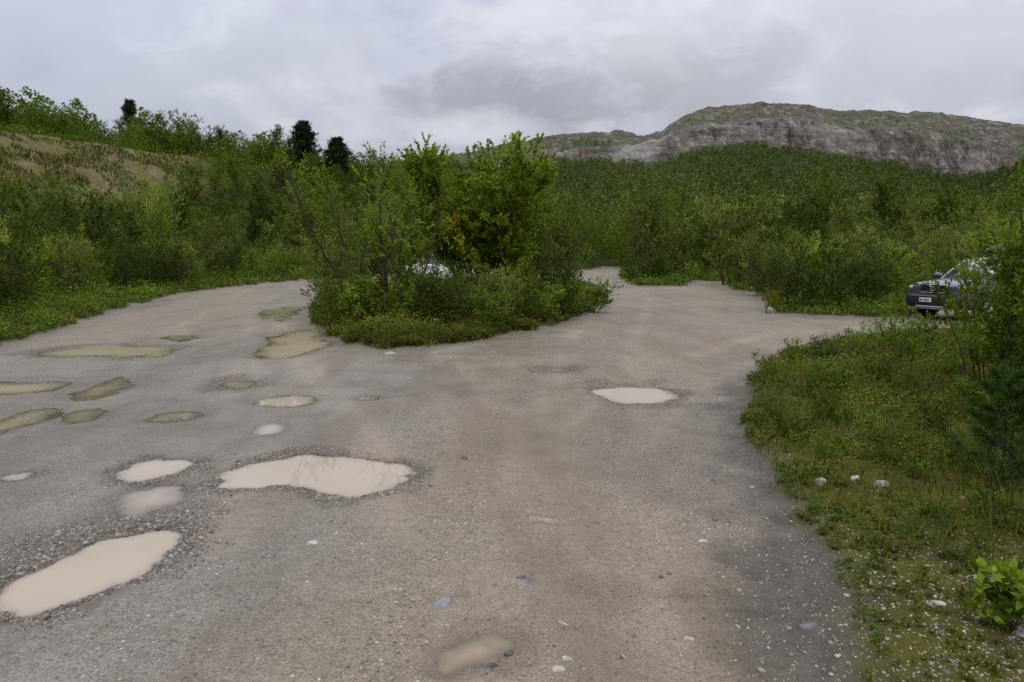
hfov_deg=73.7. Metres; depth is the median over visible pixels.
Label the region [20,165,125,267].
dark shrub
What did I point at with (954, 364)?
shrub
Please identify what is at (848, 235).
willow shrub
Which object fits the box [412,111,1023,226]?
mountain forest
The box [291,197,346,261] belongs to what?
bushy sallow
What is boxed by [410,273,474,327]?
willow shrub
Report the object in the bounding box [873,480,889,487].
stone
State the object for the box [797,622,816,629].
stone
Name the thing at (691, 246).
dark birch
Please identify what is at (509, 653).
stone
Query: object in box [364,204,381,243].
birch tree
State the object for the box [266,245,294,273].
bright shrub
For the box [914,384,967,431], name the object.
shrub
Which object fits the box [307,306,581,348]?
island grass
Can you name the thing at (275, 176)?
dark birch
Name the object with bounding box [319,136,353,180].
pine tree
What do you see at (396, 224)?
bushy sallow
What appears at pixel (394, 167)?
hilltop forest
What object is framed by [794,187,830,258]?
dark birch
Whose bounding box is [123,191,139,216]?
young birch
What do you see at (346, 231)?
bushy sallow
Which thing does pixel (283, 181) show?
bushy sallow
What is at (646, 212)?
dark birch
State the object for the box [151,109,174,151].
birch tree
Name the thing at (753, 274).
willow shrub
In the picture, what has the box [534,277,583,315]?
dark shrub
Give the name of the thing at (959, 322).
shrub
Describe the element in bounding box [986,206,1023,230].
dark birch
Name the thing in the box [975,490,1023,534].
shrub
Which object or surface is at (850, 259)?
willow shrub
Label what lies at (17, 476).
puddle
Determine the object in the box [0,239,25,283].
willow shrub
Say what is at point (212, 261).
willow shrub
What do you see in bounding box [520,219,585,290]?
dark shrub
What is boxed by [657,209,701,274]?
bushy sallow
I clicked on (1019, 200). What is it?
willow shrub
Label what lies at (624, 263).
dark shrub
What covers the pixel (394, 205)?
bushy sallow
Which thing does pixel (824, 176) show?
birch tree
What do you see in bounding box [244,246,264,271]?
willow shrub
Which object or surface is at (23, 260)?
dark shrub
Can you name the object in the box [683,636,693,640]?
stone
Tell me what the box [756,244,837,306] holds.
dark shrub
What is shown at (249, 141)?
bushy sallow
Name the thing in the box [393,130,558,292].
sallow tree
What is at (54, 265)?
willow shrub
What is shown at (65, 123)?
hillside forest
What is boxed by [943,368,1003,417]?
shrub
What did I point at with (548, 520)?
stone
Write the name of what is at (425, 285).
dark shrub
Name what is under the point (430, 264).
white van
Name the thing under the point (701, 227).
birch tree
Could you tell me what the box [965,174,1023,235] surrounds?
sallow tree
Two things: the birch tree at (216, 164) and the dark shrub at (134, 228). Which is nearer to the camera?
the dark shrub at (134, 228)
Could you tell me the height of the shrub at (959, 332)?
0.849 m
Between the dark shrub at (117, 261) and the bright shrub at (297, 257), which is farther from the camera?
the bright shrub at (297, 257)
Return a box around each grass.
[0,267,919,344]
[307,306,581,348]
[737,335,1023,567]
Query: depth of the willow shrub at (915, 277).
23.67 m
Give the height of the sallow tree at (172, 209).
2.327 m
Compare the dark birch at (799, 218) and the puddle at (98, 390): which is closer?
the puddle at (98, 390)
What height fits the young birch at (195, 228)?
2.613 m
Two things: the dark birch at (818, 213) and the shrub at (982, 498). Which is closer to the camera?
the shrub at (982, 498)
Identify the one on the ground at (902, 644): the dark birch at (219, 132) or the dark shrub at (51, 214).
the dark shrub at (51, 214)
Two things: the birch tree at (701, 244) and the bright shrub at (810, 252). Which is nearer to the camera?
the bright shrub at (810, 252)
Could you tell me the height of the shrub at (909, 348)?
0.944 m
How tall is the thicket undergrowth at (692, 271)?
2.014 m
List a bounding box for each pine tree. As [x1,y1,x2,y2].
[112,98,145,140]
[289,120,324,172]
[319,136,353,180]
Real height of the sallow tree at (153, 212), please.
5.930 m
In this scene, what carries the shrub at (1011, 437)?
on the ground at (902, 644)
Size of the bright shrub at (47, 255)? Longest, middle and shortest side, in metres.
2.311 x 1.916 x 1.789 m
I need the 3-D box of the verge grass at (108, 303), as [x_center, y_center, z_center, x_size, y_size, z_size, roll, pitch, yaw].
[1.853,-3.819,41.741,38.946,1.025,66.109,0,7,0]
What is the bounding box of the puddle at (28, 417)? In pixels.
[0,412,41,428]
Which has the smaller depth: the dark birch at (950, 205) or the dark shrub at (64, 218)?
the dark shrub at (64, 218)
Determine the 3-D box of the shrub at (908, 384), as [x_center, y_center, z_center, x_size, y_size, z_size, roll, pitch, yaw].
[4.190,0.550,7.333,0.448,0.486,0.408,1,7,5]
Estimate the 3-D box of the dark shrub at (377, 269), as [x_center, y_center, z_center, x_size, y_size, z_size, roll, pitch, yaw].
[-3.788,-1.712,19.092,1.825,2.251,2.376,3,8,27]
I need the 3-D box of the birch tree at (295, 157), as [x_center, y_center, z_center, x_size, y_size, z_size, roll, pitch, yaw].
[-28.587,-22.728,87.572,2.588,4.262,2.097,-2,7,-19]
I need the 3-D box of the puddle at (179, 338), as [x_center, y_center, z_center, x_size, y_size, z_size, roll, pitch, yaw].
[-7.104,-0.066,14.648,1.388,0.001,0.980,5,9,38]
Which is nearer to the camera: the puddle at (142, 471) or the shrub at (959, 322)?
the puddle at (142, 471)
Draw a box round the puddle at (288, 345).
[256,330,330,357]
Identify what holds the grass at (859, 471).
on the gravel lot
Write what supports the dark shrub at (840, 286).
on the ground at (902, 644)
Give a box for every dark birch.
[170,190,189,230]
[192,127,204,152]
[200,193,238,240]
[212,124,227,155]
[244,195,263,228]
[248,177,271,218]
[251,185,286,249]
[268,151,289,191]
[278,131,295,168]
[306,168,324,200]
[334,169,363,209]
[363,177,378,202]
[634,186,682,264]
[685,209,700,261]
[734,192,777,267]
[772,198,811,258]
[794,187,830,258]
[865,168,916,255]
[922,202,961,237]
[925,183,968,257]
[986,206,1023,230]
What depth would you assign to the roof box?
19.66 m
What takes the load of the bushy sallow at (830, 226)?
on the ground at (902, 644)
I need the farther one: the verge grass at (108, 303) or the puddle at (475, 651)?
the verge grass at (108, 303)
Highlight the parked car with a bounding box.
[906,254,1022,319]
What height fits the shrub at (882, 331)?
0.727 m
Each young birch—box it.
[0,189,17,237]
[0,213,34,244]
[98,218,132,263]
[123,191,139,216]
[188,216,201,244]
[255,214,288,260]
[279,224,299,255]
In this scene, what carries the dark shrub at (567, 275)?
on the ground at (902, 644)
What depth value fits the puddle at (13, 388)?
8.96 m
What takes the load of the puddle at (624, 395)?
on the gravel lot
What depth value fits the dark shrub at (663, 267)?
41.61 m
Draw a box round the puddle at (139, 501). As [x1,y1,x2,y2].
[125,487,178,511]
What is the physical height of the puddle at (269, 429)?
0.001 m
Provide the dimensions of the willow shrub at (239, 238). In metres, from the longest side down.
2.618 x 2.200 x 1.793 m
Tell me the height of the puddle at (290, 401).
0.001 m
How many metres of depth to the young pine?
4.69 m
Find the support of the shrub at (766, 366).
on the ground at (902, 644)
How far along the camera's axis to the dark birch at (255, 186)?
63.44 m
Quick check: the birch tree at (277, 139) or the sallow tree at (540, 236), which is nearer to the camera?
the sallow tree at (540, 236)
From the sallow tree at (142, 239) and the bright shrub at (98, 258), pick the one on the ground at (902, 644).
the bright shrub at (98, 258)
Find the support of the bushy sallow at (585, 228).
on the ground at (902, 644)
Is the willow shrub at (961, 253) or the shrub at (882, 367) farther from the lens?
the willow shrub at (961, 253)
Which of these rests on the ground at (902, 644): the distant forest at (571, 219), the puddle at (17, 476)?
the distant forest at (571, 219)
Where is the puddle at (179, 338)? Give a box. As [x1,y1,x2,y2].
[159,335,200,341]
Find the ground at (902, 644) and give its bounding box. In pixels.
[0,260,1023,681]
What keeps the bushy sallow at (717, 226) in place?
on the ground at (902, 644)
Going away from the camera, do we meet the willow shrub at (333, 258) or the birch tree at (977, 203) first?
the willow shrub at (333, 258)
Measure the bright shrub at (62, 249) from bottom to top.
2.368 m
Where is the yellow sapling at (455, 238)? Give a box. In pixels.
[444,207,466,267]
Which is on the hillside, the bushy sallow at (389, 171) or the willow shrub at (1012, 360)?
the bushy sallow at (389, 171)
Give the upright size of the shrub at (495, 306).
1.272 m
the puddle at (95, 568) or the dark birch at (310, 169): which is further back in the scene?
the dark birch at (310, 169)
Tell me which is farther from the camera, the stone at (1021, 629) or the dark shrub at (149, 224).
the dark shrub at (149, 224)
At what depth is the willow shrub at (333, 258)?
21.19 m
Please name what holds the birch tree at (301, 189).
on the hillside
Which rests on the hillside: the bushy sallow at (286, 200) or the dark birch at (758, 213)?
the bushy sallow at (286, 200)
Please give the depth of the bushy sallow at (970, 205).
77.68 m
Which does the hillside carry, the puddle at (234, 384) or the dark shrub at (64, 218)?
the dark shrub at (64, 218)
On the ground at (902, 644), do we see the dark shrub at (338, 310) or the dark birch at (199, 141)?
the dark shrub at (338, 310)
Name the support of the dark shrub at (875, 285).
on the ground at (902, 644)
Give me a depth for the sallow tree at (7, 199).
29.56 m
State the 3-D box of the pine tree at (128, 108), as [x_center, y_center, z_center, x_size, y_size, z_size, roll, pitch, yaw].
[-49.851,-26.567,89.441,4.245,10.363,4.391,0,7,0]
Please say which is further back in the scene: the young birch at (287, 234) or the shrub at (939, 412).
the young birch at (287, 234)
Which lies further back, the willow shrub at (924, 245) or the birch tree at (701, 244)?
the birch tree at (701, 244)
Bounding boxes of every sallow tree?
[0,194,18,232]
[15,194,87,249]
[83,191,118,237]
[132,229,159,256]
[133,169,191,275]
[166,198,185,225]
[274,141,458,317]
[333,209,388,284]
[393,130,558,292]
[502,175,571,291]
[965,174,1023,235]
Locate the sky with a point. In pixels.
(460, 73)
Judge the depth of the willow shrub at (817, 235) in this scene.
31.66 m
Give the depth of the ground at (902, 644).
3.75 m
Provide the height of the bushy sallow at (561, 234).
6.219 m
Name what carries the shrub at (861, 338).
on the ground at (902, 644)
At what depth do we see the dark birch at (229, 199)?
54.62 m
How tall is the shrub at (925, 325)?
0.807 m
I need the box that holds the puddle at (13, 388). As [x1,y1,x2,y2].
[0,383,60,393]
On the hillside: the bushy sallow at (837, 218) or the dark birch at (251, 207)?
the dark birch at (251, 207)
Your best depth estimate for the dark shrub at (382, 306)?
15.63 m
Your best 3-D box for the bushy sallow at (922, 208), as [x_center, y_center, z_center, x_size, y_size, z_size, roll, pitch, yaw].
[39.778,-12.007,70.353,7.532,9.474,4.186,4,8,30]
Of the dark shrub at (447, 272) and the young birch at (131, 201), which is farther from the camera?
the young birch at (131, 201)
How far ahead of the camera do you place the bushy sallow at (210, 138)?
76.26 m
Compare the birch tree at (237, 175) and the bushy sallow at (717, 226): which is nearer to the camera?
the bushy sallow at (717, 226)
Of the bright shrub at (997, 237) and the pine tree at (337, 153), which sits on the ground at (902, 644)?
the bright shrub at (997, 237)
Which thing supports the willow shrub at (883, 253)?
on the ground at (902, 644)
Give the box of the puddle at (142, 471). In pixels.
[117,460,192,481]
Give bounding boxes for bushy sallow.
[168,109,204,151]
[200,125,228,156]
[207,172,232,225]
[238,137,259,162]
[261,153,308,212]
[268,189,317,257]
[279,197,316,244]
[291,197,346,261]
[303,152,320,174]
[311,214,356,262]
[326,201,362,240]
[355,202,400,266]
[359,225,396,260]
[369,167,390,189]
[369,213,400,261]
[377,196,400,227]
[539,210,571,264]
[556,213,590,266]
[616,185,678,276]
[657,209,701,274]
[682,199,737,272]
[694,184,758,259]
[697,181,783,284]
[818,195,884,259]
[821,209,849,262]
[850,219,880,261]
[860,179,935,262]
[930,193,996,216]
[935,219,977,265]
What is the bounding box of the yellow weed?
[770,289,782,308]
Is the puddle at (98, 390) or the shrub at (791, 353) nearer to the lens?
the puddle at (98, 390)
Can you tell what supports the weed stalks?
on the ground at (902, 644)
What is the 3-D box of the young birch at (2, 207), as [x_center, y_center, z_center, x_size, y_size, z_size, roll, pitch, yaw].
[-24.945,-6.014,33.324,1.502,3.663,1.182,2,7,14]
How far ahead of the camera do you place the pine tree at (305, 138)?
88.92 m
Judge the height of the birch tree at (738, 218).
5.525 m
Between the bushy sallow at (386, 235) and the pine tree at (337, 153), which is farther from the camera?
the pine tree at (337, 153)
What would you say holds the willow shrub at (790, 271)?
on the ground at (902, 644)
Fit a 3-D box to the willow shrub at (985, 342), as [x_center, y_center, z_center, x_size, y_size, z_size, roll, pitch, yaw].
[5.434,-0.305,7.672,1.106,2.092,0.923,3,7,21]
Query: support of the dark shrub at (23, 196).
on the hillside
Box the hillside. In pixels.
[0,130,586,276]
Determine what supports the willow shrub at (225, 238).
on the ground at (902, 644)
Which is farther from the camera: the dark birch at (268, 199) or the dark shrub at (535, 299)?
the dark birch at (268, 199)
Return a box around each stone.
[307,540,317,543]
[432,597,453,607]
[479,663,497,667]
[504,649,513,656]
[517,575,535,579]
[533,517,559,523]
[551,665,564,671]
[557,619,568,626]
[562,656,573,661]
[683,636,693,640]
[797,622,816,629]
[815,477,826,484]
[851,475,859,482]
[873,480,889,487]
[924,600,946,606]
[964,574,994,581]
[1012,621,1023,636]
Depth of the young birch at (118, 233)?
37.05 m
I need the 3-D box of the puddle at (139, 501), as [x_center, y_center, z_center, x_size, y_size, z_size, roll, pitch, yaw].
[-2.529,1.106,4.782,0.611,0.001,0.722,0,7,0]
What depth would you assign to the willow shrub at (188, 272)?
35.28 m
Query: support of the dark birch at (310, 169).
on the hillside
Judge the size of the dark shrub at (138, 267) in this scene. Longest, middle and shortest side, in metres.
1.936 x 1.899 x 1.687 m
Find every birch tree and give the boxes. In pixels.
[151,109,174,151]
[153,157,194,211]
[184,157,208,203]
[203,137,233,192]
[204,198,234,238]
[221,133,237,166]
[226,145,253,197]
[265,123,285,168]
[285,149,298,171]
[293,186,315,227]
[305,153,321,184]
[349,194,362,236]
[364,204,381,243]
[652,187,699,267]
[687,201,737,272]
[689,203,728,261]
[725,210,750,266]
[734,190,789,266]
[796,163,847,252]
[947,196,984,242]
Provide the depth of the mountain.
906.02 m
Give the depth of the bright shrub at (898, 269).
25.68 m
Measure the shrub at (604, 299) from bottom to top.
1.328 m
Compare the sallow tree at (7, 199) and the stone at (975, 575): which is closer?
the stone at (975, 575)
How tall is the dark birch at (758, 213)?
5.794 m
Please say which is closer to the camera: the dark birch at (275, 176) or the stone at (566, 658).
the stone at (566, 658)
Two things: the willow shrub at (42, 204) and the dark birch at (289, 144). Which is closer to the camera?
the willow shrub at (42, 204)
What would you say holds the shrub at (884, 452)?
on the ground at (902, 644)
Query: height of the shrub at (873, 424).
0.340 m
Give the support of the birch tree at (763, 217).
on the ground at (902, 644)
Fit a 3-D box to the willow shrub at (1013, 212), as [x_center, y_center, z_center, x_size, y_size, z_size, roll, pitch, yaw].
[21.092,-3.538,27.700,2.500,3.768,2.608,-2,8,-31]
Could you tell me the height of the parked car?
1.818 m
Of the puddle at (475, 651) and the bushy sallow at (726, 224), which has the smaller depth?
the puddle at (475, 651)
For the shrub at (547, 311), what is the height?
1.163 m
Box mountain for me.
[392,101,1023,261]
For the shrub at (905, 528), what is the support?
on the undergrowth at (896, 435)
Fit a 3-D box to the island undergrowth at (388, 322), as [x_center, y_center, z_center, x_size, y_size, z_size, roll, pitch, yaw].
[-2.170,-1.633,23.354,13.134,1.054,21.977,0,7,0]
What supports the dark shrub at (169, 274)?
on the ground at (902, 644)
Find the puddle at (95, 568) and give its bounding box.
[0,531,180,616]
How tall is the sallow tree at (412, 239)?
4.728 m
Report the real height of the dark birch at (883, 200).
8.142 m
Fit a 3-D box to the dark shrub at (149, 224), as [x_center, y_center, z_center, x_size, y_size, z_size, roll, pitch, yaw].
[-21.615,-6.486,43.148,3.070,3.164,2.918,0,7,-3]
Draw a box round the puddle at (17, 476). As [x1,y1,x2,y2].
[2,473,28,479]
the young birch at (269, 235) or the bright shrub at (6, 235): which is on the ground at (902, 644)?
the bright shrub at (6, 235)
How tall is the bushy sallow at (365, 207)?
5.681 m
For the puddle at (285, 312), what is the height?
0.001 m
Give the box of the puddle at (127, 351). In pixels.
[32,345,171,357]
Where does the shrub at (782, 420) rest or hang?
on the ground at (902, 644)
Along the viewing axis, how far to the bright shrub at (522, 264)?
20.06 m
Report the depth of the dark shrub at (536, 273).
19.37 m
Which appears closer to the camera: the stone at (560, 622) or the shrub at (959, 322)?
the stone at (560, 622)
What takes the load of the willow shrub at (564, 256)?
on the ground at (902, 644)
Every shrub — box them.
[0,178,71,276]
[0,184,124,258]
[0,193,90,272]
[0,215,12,255]
[0,218,47,311]
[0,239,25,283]
[0,239,38,290]
[0,257,55,304]
[1,232,57,290]
[4,188,47,238]
[16,189,62,236]
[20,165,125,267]
[20,172,69,209]
[31,220,93,275]
[32,240,79,268]
[42,247,72,288]
[43,233,97,281]
[48,227,105,294]
[68,184,112,237]
[80,202,121,255]
[83,250,106,273]
[91,237,145,289]
[94,237,143,283]
[115,202,168,245]
[118,177,169,230]
[118,239,155,269]
[127,233,176,279]
[129,241,197,285]
[129,255,166,281]
[140,215,193,244]
[154,220,209,262]
[163,234,203,282]
[170,238,201,275]
[196,206,238,260]
[196,235,227,273]
[210,230,249,268]
[214,236,240,263]
[215,223,246,251]
[215,246,241,275]
[233,209,267,244]
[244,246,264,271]
[257,250,279,275]
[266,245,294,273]
[271,237,293,270]
[289,244,308,267]
[293,228,358,304]
[298,246,312,267]
[300,274,372,320]
[305,249,375,308]
[310,265,379,321]
[332,242,416,304]
[333,268,402,321]
[343,269,419,318]
[384,254,446,316]
[388,259,472,327]
[392,273,437,327]
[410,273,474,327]
[421,254,490,316]
[423,257,500,324]
[457,279,515,323]
[458,260,514,306]
[486,268,529,317]
[491,274,557,318]
[494,259,566,309]
[496,241,535,300]
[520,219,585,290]
[524,263,576,300]
[524,280,565,321]
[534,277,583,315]
[541,232,597,300]
[550,273,594,313]
[570,275,624,313]
[615,247,668,278]
[642,251,684,278]
[720,210,803,287]
[734,229,786,296]
[751,349,784,375]
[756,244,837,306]
[761,234,815,295]
[772,235,890,308]
[773,408,817,435]
[779,223,823,285]
[780,233,854,292]
[781,336,814,360]
[796,357,837,388]
[807,333,845,359]
[808,390,843,420]
[811,436,848,458]
[821,361,855,390]
[822,221,877,279]
[828,231,886,287]
[836,246,926,304]
[838,320,879,355]
[849,405,887,436]
[860,345,906,384]
[861,214,908,278]
[863,236,903,292]
[865,315,908,349]
[871,437,905,465]
[873,236,929,298]
[873,308,926,366]
[876,371,924,404]
[895,225,949,292]
[896,518,916,537]
[897,207,965,278]
[900,451,937,480]
[902,264,942,292]
[907,308,950,346]
[913,227,1023,414]
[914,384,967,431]
[920,492,955,519]
[926,334,978,380]
[927,223,985,278]
[936,306,982,340]
[938,222,1023,395]
[942,216,1023,260]
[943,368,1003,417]
[944,433,977,470]
[949,195,1023,258]
[949,321,999,367]
[962,478,1006,515]
[971,211,1023,257]
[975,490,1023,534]
[976,209,1023,385]
[977,398,1023,452]
[992,152,1023,337]
[999,209,1023,241]
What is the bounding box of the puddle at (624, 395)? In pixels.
[591,387,678,403]
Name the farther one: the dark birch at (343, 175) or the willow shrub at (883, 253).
the dark birch at (343, 175)
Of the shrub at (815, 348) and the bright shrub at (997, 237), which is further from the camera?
the bright shrub at (997, 237)
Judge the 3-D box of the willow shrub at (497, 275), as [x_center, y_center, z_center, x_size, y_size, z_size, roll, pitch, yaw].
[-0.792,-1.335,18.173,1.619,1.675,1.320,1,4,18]
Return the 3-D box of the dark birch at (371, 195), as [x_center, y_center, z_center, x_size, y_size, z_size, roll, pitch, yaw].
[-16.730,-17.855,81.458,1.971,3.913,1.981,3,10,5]
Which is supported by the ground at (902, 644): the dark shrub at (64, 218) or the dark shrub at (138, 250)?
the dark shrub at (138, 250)
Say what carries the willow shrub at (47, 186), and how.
on the hillside
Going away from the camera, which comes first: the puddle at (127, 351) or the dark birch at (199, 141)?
the puddle at (127, 351)
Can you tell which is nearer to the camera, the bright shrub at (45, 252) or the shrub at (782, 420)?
the shrub at (782, 420)
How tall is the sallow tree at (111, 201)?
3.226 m
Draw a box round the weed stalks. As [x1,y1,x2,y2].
[771,329,1023,562]
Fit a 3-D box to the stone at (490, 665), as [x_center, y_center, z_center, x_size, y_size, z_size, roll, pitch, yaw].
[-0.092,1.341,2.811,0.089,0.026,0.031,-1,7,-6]
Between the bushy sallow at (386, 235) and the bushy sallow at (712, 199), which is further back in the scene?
the bushy sallow at (712, 199)
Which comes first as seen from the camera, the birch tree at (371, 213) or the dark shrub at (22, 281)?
the dark shrub at (22, 281)
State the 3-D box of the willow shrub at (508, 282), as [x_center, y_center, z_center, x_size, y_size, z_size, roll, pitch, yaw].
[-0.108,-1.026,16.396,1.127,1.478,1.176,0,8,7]
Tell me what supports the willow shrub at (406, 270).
on the ground at (902, 644)
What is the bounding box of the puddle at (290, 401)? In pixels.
[256,395,313,406]
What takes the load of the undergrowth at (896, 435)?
on the ground at (902, 644)
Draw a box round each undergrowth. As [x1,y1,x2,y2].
[0,121,426,295]
[0,261,916,341]
[308,274,604,345]
[534,257,936,302]
[737,320,1023,681]
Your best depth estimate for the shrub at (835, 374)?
8.04 m
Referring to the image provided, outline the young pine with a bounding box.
[939,361,1023,485]
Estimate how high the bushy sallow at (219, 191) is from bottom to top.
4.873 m
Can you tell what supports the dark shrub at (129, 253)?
on the ground at (902, 644)
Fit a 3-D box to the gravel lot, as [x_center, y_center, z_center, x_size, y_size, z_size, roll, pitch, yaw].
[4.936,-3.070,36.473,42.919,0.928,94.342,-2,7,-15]
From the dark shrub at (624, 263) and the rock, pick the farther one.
the dark shrub at (624, 263)
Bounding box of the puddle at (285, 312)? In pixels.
[258,306,306,320]
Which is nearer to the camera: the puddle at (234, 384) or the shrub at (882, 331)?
the puddle at (234, 384)
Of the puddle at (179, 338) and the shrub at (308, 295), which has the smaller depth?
the puddle at (179, 338)
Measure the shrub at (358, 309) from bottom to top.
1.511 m
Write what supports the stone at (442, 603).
on the gravel lot
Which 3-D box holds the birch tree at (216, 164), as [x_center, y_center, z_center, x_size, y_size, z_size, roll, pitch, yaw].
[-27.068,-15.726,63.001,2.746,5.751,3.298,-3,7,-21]
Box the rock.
[765,306,776,313]
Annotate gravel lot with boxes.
[0,266,998,681]
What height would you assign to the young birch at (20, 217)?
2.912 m
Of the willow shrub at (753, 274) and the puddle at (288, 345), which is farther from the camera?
the willow shrub at (753, 274)
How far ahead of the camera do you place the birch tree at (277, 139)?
76.25 m
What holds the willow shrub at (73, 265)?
on the ground at (902, 644)
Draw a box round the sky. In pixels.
[0,0,1023,164]
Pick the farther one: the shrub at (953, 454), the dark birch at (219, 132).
the dark birch at (219, 132)
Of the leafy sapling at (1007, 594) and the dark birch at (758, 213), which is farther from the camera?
the dark birch at (758, 213)
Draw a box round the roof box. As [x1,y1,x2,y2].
[985,243,1014,255]
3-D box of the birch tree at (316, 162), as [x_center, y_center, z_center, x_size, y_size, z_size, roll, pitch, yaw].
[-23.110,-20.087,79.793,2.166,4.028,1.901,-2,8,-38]
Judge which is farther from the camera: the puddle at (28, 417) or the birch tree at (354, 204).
the birch tree at (354, 204)
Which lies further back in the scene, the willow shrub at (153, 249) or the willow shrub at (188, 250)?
the willow shrub at (188, 250)
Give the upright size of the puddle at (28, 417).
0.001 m
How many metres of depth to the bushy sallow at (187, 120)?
72.70 m
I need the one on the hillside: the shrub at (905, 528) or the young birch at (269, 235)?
the young birch at (269, 235)
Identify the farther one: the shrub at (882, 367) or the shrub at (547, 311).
the shrub at (547, 311)
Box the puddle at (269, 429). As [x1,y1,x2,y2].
[256,424,280,434]
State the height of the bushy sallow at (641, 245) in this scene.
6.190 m
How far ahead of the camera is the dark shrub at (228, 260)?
41.54 m
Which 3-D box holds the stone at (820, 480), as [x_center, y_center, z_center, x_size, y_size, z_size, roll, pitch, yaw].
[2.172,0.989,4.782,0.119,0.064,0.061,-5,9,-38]
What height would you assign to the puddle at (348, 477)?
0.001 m
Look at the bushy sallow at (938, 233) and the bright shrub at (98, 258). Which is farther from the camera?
the bushy sallow at (938, 233)
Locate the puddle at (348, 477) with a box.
[218,455,414,496]
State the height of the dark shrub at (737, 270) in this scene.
3.968 m
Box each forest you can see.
[0,86,413,199]
[22,119,463,195]
[398,164,1023,266]
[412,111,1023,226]
[423,164,906,262]
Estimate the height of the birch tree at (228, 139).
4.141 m
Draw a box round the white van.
[402,248,490,279]
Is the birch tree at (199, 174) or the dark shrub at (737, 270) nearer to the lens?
the dark shrub at (737, 270)
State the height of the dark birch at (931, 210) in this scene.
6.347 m
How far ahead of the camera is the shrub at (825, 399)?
6.64 m
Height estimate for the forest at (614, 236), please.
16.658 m
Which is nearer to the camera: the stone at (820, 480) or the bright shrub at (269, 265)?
the stone at (820, 480)
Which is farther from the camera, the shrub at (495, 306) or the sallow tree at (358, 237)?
the sallow tree at (358, 237)
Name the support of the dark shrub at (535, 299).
on the ground at (902, 644)
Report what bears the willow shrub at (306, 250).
on the ground at (902, 644)
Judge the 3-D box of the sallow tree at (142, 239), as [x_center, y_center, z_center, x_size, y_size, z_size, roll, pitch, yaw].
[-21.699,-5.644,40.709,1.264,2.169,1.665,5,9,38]
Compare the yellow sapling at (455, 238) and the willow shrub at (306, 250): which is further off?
the willow shrub at (306, 250)
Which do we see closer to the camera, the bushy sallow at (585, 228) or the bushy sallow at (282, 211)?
the bushy sallow at (282, 211)
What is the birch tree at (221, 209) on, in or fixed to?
on the hillside
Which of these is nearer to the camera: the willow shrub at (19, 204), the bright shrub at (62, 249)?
the bright shrub at (62, 249)
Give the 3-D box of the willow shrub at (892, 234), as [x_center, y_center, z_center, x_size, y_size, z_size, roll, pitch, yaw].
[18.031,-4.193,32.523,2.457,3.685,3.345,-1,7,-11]
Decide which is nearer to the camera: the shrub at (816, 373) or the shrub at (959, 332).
the shrub at (816, 373)
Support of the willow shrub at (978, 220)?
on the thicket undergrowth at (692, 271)
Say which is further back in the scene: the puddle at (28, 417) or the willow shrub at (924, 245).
the willow shrub at (924, 245)
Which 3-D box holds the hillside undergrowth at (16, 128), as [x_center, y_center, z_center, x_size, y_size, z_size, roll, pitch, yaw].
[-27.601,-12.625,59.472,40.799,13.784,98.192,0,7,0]
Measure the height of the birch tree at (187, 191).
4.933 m
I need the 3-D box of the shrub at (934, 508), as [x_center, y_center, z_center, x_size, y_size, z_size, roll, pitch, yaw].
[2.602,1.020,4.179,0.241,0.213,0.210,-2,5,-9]
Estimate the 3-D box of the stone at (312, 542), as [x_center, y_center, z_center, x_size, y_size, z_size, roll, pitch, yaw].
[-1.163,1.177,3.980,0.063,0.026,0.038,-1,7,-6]
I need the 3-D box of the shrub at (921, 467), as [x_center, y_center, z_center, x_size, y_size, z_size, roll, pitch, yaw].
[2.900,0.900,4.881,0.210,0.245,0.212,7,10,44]
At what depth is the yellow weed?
21.73 m
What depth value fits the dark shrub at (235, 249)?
42.36 m
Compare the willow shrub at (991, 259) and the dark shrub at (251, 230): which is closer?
the willow shrub at (991, 259)
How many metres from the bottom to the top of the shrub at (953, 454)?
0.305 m
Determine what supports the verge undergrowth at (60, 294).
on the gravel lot
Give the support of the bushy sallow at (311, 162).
on the hillside
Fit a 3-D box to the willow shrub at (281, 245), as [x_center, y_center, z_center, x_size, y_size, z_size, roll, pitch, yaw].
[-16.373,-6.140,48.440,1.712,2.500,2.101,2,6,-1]
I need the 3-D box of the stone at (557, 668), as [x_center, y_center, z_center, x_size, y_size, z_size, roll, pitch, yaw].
[0.186,1.323,2.747,0.055,0.025,0.036,-1,7,-11]
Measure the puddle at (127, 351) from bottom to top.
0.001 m
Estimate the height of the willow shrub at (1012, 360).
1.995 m
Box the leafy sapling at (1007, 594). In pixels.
[964,556,1023,631]
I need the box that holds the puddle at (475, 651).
[449,639,502,662]
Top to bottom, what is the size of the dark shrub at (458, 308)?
1.732 m
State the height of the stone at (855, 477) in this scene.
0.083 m
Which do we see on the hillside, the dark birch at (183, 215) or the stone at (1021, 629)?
the dark birch at (183, 215)
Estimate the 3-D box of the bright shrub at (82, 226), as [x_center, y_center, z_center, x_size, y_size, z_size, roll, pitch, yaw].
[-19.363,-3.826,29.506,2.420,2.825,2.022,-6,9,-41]
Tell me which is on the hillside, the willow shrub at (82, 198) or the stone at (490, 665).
the willow shrub at (82, 198)
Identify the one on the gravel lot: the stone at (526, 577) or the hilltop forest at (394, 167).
the stone at (526, 577)

